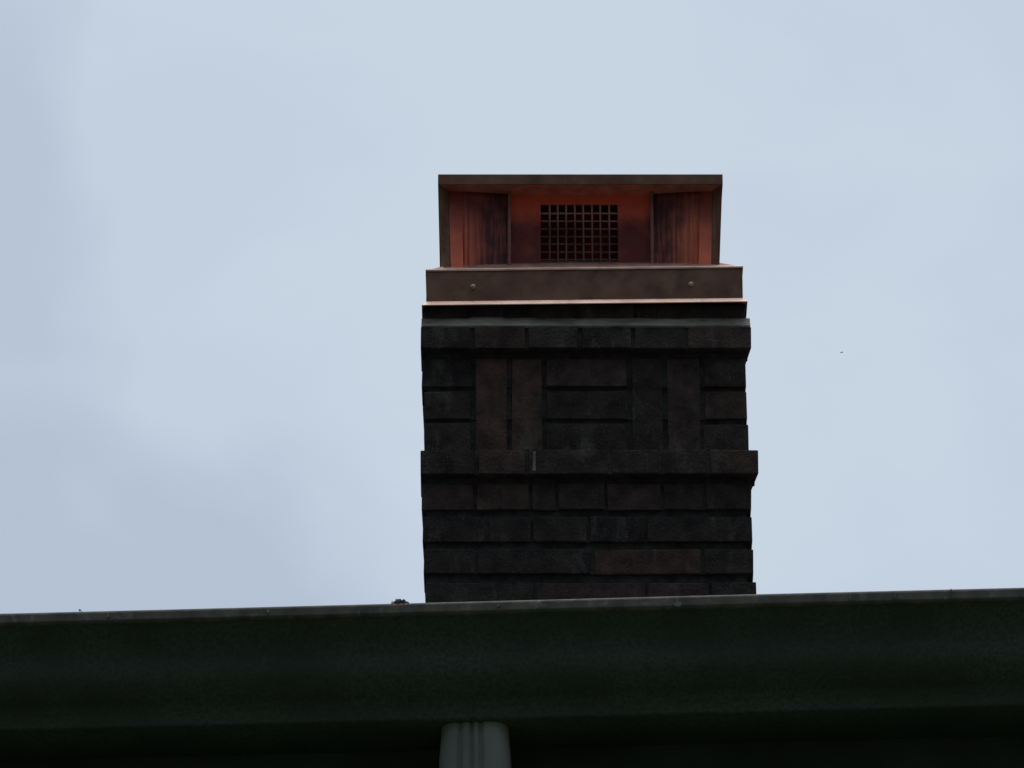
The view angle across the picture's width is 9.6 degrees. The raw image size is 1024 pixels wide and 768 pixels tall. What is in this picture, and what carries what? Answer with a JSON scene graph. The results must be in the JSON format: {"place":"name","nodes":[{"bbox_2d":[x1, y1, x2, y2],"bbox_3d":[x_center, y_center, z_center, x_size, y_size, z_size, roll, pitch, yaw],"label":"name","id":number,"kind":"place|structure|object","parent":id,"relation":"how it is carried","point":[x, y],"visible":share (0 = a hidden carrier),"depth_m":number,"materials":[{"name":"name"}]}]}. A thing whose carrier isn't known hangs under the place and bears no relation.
{"place":"outdoors","nodes":[
{"label":"outdoors","id":0,"kind":"place"},
{"bbox_2d":[0,735,1023,767],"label":"house","id":1,"kind":"structure","parent":0,"point":[979,752],"depth_m":6.88,"materials":[{"name":"paint"}]},
{"bbox_2d":[439,721,511,767],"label":"downspout","id":2,"kind":"object","parent":1,"relation":"attached to","point":[475,745],"visible":1,"depth_m":6.82,"materials":[{"name":"grey paint"}]},
{"bbox_2d":[0,588,1023,759],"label":"rain gutter","id":3,"kind":"object","parent":1,"relation":"attached to","point":[617,671],"visible":1,"depth_m":6.83,"materials":[{"name":"green paint"}]},
{"bbox_2d":[391,599,408,603],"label":"leaf litter","id":4,"kind":"object","parent":3,"relation":"on","point":[398,601],"visible":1,"depth_m":6.84,"materials":[{"name":"brown plant"}]},
{"bbox_2d":[420,304,757,602],"bbox_3d":[0.154,0.590,12.241,0.678,1.463,0.489,0,-27,0],"label":"chimney","id":5,"kind":"object","parent":1,"relation":"on","point":[584,451],"visible":0.67,"depth_m":12.20,"materials":[{"name":"brick"}]},
{"bbox_2d":[422,174,746,318],"bbox_3d":[0.147,-0.198,12.643,0.660,0.337,0.488,0,-27,0],"label":"copper cap","id":6,"kind":"object","parent":5,"relation":"on","point":[573,239],"visible":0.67,"depth_m":12.49,"materials":[{"name":"metal"}]},
{"bbox_2d":[0,0,1023,613],"label":"sky","id":7,"kind":"structure","parent":0,"point":[219,219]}
]}

